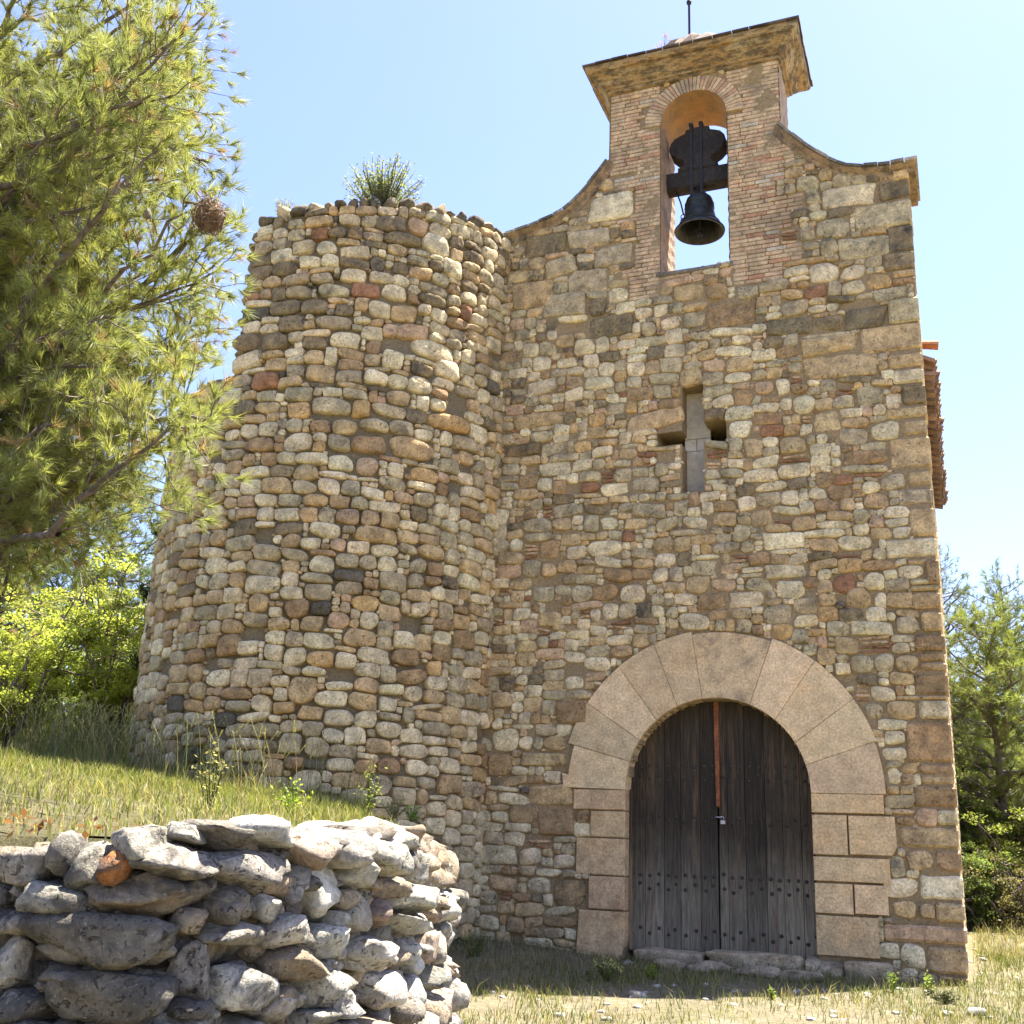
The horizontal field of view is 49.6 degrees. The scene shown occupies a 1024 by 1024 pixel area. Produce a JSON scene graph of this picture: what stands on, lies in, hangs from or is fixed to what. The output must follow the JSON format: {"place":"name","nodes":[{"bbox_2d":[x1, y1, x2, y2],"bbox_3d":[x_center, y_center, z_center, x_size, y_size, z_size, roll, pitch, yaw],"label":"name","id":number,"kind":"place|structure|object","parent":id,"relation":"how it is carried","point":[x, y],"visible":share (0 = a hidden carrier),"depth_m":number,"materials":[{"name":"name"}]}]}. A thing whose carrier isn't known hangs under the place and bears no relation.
{"place":"outdoors","nodes":[
{"label":"outdoors","id":0,"kind":"place"},
{"bbox_2d":[0,690,374,806],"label":"tall oat grass","id":1,"kind":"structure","parent":0,"point":[52,742],"depth_m":13.39,"materials":[{"name":"green plant"}]},
{"bbox_2d":[0,742,432,846],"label":"grass bank","id":2,"kind":"structure","parent":0,"point":[25,840],"depth_m":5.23,"materials":[{"name":"green plant"}]},
{"bbox_2d":[0,597,36,683],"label":"pine tree","id":3,"kind":"object","parent":2,"relation":"on","point":[5,613],"visible":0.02,"depth_m":36.55,"materials":[{"name":"green plant"}]},
{"bbox_2d":[0,497,98,670],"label":"pine tree","id":4,"kind":"object","parent":2,"relation":"on","point":[46,583],"visible":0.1,"depth_m":21.34,"materials":[{"name":"green plant"}]},
{"bbox_2d":[1,622,115,746],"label":"leafy shrub","id":5,"kind":"object","parent":2,"relation":"on","point":[74,699],"visible":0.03,"depth_m":20.41,"materials":[{"name":"green plant"}]},
{"bbox_2d":[0,560,129,749],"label":"leafy shrub","id":6,"kind":"object","parent":2,"relation":"on","point":[24,681],"visible":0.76,"depth_m":16.20,"materials":[{"name":"green plant"}]},
{"bbox_2d":[1,587,133,743],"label":"pine tree","id":7,"kind":"object","parent":2,"relation":"on","point":[53,668],"depth_m":39.80,"materials":[{"name":"green plant"}]},
{"bbox_2d":[0,807,141,839],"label":"fallen leaves","id":8,"kind":"object","parent":2,"relation":"on","point":[40,826],"visible":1,"depth_m":1.51,"materials":[{"name":"brown plant"}]},
{"bbox_2d":[1,448,161,725],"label":"pine tree","id":9,"kind":"object","parent":2,"relation":"on","point":[143,573],"visible":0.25,"depth_m":24.55,"materials":[{"name":"green plant"}]},
{"bbox_2d":[20,545,148,755],"bbox_3d":[-6.049,2.326,17.092,2.867,3.391,2.897,18,-23,-41],"label":"leafy shrub","id":10,"kind":"object","parent":2,"relation":"on","point":[121,676],"visible":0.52,"depth_m":16.82,"materials":[{"name":"green plant"}]},
{"bbox_2d":[47,631,140,750],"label":"pine tree","id":11,"kind":"object","parent":2,"relation":"on","point":[114,686],"depth_m":43.12,"materials":[{"name":"green plant"}]},
{"bbox_2d":[109,569,150,736],"bbox_3d":[-9.450,4.347,31.261,3.798,6.181,4.210,18,-23,-40],"label":"pine tree","id":12,"kind":"object","parent":2,"relation":"on","point":[131,644],"depth_m":31.06,"materials":[{"name":"green plant"}]},
{"bbox_2d":[0,0,261,664],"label":"pine tree","id":13,"kind":"object","parent":2,"relation":"on","point":[62,170],"visible":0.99,"depth_m":6.03,"materials":[{"name":"green plant"}]},
{"bbox_2d":[181,189,229,237],"bbox_3d":[-1.551,-1.513,5.648,0.304,0.305,0.204,-22,-29,53],"label":"nest","id":14,"kind":"object","parent":13,"relation":"hanging from","point":[209,217],"visible":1,"depth_m":5.55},
{"bbox_2d":[191,741,233,809],"bbox_3d":[-2.031,1.782,7.468,0.288,0.475,0.189,10,-19,-24],"label":"weed","id":15,"kind":"object","parent":2,"relation":"on","point":[214,791],"visible":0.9,"depth_m":7.44,"materials":[{"name":"green plant"}]},
{"bbox_2d":[271,777,314,814],"bbox_3d":[-1.636,2.139,8.281,0.306,0.305,0.266,-9,-21,33],"label":"weed","id":16,"kind":"object","parent":2,"relation":"on","point":[291,801],"visible":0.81,"depth_m":8.26,"materials":[{"name":"green plant"}]},
{"bbox_2d":[352,756,387,815],"bbox_3d":[-1.292,2.495,9.983,0.303,0.594,0.254,-5,-18,21],"label":"weed","id":17,"kind":"object","parent":2,"relation":"on","point":[368,797],"visible":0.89,"depth_m":9.97,"materials":[{"name":"green plant"}]},
{"bbox_2d":[379,795,410,818],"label":"weed","id":18,"kind":"object","parent":2,"relation":"on","point":[393,811],"visible":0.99,"depth_m":12.03,"materials":[{"name":"green plant"}]},
{"bbox_2d":[403,804,422,821],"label":"weed","id":19,"kind":"object","parent":2,"relation":"on","point":[412,817],"visible":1,"depth_m":11.88,"materials":[{"name":"green plant"}]},
{"bbox_2d":[0,0,1023,726],"label":"sky","id":20,"kind":"structure","parent":0,"point":[494,104],"materials":[{"name":"blue"}]},
{"bbox_2d":[447,901,1023,1023],"bbox_3d":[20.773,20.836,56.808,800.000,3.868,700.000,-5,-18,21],"label":"ground","id":21,"kind":"structure","parent":0,"point":[491,1002],"depth_m":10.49,"materials":[{"name":"green plant"}]},
{"bbox_2d":[0,814,470,1023],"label":"dry stone wall","id":22,"kind":"structure","parent":21,"relation":"on","point":[257,919],"depth_m":3.07,"materials":[{"name":"grey stone"}]},
{"bbox_2d":[127,195,510,941],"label":"round tower","id":23,"kind":"structure","parent":21,"relation":"on","point":[333,581],"depth_m":14.66,"materials":[{"name":"stone"}]},
{"bbox_2d":[128,651,139,670],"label":"wall fern","id":24,"kind":"object","parent":23,"relation":"attached to","point":[136,664],"depth_m":15.67,"materials":[{"name":"green plant"}]},
{"bbox_2d":[136,583,150,601],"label":"wall fern","id":25,"kind":"object","parent":23,"relation":"attached to","point":[145,592],"depth_m":15.86,"materials":[{"name":"green plant"}]},
{"bbox_2d":[148,519,158,536],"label":"wall fern","id":26,"kind":"object","parent":23,"relation":"attached to","point":[155,533],"depth_m":16.10,"materials":[{"name":"green plant"}]},
{"bbox_2d":[272,197,294,214],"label":"grass tuft","id":27,"kind":"object","parent":23,"relation":"on","point":[283,203],"visible":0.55,"depth_m":15.92,"materials":[{"name":"green plant"}]},
{"bbox_2d":[341,152,425,207],"bbox_3d":[-1.912,-4.677,16.293,1.245,0.965,1.302,-5,-18,21],"label":"rim bush","id":28,"kind":"object","parent":23,"relation":"on","point":[383,192],"visible":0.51,"depth_m":16.05,"materials":[{"name":"green plant"}]},
{"bbox_2d":[458,924,491,956],"bbox_3d":[-0.442,4.955,12.825,0.334,0.402,0.344,-14,-24,42],"label":"weed","id":29,"kind":"object","parent":21,"relation":"on","point":[475,948],"visible":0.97,"depth_m":12.81,"materials":[{"name":"green plant"}]},
{"bbox_2d":[584,963,594,980],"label":"weed","id":30,"kind":"object","parent":21,"relation":"on","point":[588,973],"visible":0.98,"depth_m":11.53,"materials":[{"name":"green plant"}]},
{"bbox_2d":[591,955,623,980],"bbox_3d":[1.023,4.772,11.572,0.336,0.263,0.319,17,-22,-39],"label":"weed","id":31,"kind":"object","parent":21,"relation":"on","point":[610,969],"visible":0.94,"depth_m":11.56,"materials":[{"name":"green plant"}]},
{"bbox_2d":[629,990,646,997],"bbox_3d":[1.196,4.604,10.567,0.150,0.100,0.195,7,-18,-16],"label":"pebble","id":32,"kind":"object","parent":21,"relation":"on","point":[636,994],"visible":0.63,"depth_m":10.50,"materials":[{"name":"stone"}]},
{"bbox_2d":[642,962,659,979],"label":"weed","id":33,"kind":"object","parent":21,"relation":"on","point":[652,972],"visible":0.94,"depth_m":11.66,"materials":[{"name":"green plant"}]},
{"bbox_2d":[653,958,687,970],"bbox_3d":[1.785,5.145,12.575,0.436,0.156,0.270,-5,-18,21],"label":"loose rock","id":34,"kind":"object","parent":21,"relation":"on","point":[678,963],"visible":0.56,"depth_m":12.48,"materials":[{"name":"stone"}]},
{"bbox_2d":[683,960,732,972],"bbox_3d":[2.181,5.074,12.335,0.548,0.169,0.262,0,-17,8],"label":"loose rock","id":35,"kind":"object","parent":21,"relation":"on","point":[701,966],"visible":0.59,"depth_m":12.27,"materials":[{"name":"stone"}]},
{"bbox_2d":[472,0,968,985],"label":"chapel","id":36,"kind":"structure","parent":21,"relation":"on","point":[718,676],"depth_m":14.38,"materials":[{"name":"stone"}]},
{"bbox_2d":[655,32,671,47],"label":"cap weed","id":37,"kind":"object","parent":36,"relation":"on","point":[665,35],"visible":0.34,"depth_m":17.15,"materials":[{"name":"pink plant"}]},
{"bbox_2d":[629,702,719,951],"bbox_3d":[2.008,3.869,13.865,1.131,3.085,0.059,-5,-18,21],"label":"door leaf","id":38,"kind":"structure","parent":36,"relation":"in","point":[676,845],"depth_m":13.78,"materials":[{"name":"brown wood"}]},
{"bbox_2d":[666,121,727,244],"bbox_3d":[2.816,-4.938,16.638,0.743,1.960,1.032,15,-21,-35],"label":"church bell","id":39,"kind":"object","parent":36,"relation":"hanging from","point":[699,153],"visible":1,"depth_m":16.61,"materials":[{"name":"black metal"}]},
{"bbox_2d":[685,393,710,491],"bbox_3d":[2.568,-0.930,15.302,0.360,1.700,0.060,-5,-18,21],"label":"cross window","id":40,"kind":"structure","parent":36,"relation":"in","point":[698,432],"depth_m":15.29,"materials":[{"name":"grey stone"}]},
{"bbox_2d":[719,702,818,962],"bbox_3d":[3.097,3.783,13.441,1.176,3.085,0.059,-5,-18,21],"label":"door leaf","id":41,"kind":"structure","parent":36,"relation":"in","point":[767,888],"depth_m":13.39,"materials":[{"name":"brown wood"}]},
{"bbox_2d":[731,965,781,979],"bbox_3d":[2.702,5.029,12.114,0.643,0.173,0.364,-5,-18,21],"label":"loose rock","id":42,"kind":"object","parent":21,"relation":"on","point":[764,969],"visible":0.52,"depth_m":11.97,"materials":[{"name":"stone"}]},
{"bbox_2d":[767,984,776,999],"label":"weed","id":43,"kind":"object","parent":21,"relation":"on","point":[771,993],"visible":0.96,"depth_m":10.52,"materials":[{"name":"green plant"}]},
{"bbox_2d":[780,969,824,981],"bbox_3d":[3.108,4.995,11.890,0.484,0.151,0.268,-5,-18,21],"label":"loose rock","id":44,"kind":"object","parent":21,"relation":"on","point":[817,976],"visible":0.62,"depth_m":11.81,"materials":[{"name":"stone"}]},
{"bbox_2d":[806,1017,815,1020],"bbox_3d":[2.545,4.329,9.452,0.086,0.044,0.068,17,-22,-38],"label":"pebble","id":45,"kind":"object","parent":21,"relation":"on","point":[810,1018],"visible":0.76,"depth_m":9.43,"materials":[{"name":"stone"}]},
{"bbox_2d":[886,971,898,991],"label":"weed","id":46,"kind":"object","parent":21,"relation":"on","point":[892,988],"visible":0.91,"depth_m":11.25,"materials":[{"name":"green plant"}]},
{"bbox_2d":[922,970,934,994],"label":"weed","id":47,"kind":"object","parent":21,"relation":"on","point":[927,981],"visible":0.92,"depth_m":11.10,"materials":[{"name":"green plant"}]},
{"bbox_2d":[927,987,961,1003],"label":"weed","id":48,"kind":"object","parent":21,"relation":"on","point":[945,994],"visible":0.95,"depth_m":10.49,"materials":[{"name":"green plant"}]},
{"bbox_2d":[966,1007,987,1015],"bbox_3d":[4.162,4.495,9.936,0.218,0.102,0.166,5,-17,-10],"label":"pebble","id":49,"kind":"object","parent":21,"relation":"on","point":[972,1009],"visible":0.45,"depth_m":9.90,"materials":[{"name":"stone"}]},
{"bbox_2d":[939,541,1017,831],"bbox_3d":[9.687,4.463,24.371,3.515,8.124,3.031,2,-17,2],"label":"pine tree","id":50,"kind":"object","parent":21,"relation":"on","point":[960,591],"visible":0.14,"depth_m":24.61,"materials":[{"name":"green plant"}]},
{"bbox_2d":[954,694,1011,823],"bbox_3d":[11.632,6.846,27.595,4.197,5.615,4.313,-5,-18,21],"label":"pine tree","id":51,"kind":"object","parent":21,"relation":"on","point":[975,746],"visible":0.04,"depth_m":27.28,"materials":[{"name":"green plant"}]},
{"bbox_2d":[944,590,1023,905],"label":"pine tree","id":52,"kind":"object","parent":21,"relation":"on","point":[1001,765],"visible":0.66,"depth_m":20.41,"materials":[{"name":"green plant"}]},
{"bbox_2d":[948,555,1023,815],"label":"pine tree","id":53,"kind":"object","parent":21,"relation":"on","point":[1016,607],"visible":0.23,"depth_m":24.26,"materials":[{"name":"green plant"}]},
{"bbox_2d":[960,840,1014,929],"bbox_3d":[7.246,6.050,17.936,1.766,1.490,1.642,-5,-18,21],"label":"evergreen shrub","id":54,"kind":"object","parent":21,"relation":"on","point":[972,906],"visible":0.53,"depth_m":17.69,"materials":[{"name":"green plant"}]},
{"bbox_2d":[956,759,1023,903],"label":"evergreen shrub","id":55,"kind":"object","parent":21,"relation":"on","point":[993,814],"visible":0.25,"depth_m":19.89,"materials":[{"name":"green plant"}]},
{"bbox_2d":[959,798,1023,904],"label":"evergreen shrub","id":56,"kind":"object","parent":21,"relation":"on","point":[999,843],"visible":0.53,"depth_m":18.64,"materials":[{"name":"green plant"}]},
{"bbox_2d":[959,703,1023,761],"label":"pine tree","id":57,"kind":"object","parent":21,"relation":"on","point":[1008,726],"depth_m":36.67,"materials":[{"name":"green plant"}]},
{"bbox_2d":[962,853,1023,931],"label":"evergreen shrub","id":58,"kind":"object","parent":21,"relation":"on","point":[1011,895],"visible":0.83,"depth_m":17.55,"materials":[{"name":"green plant"}]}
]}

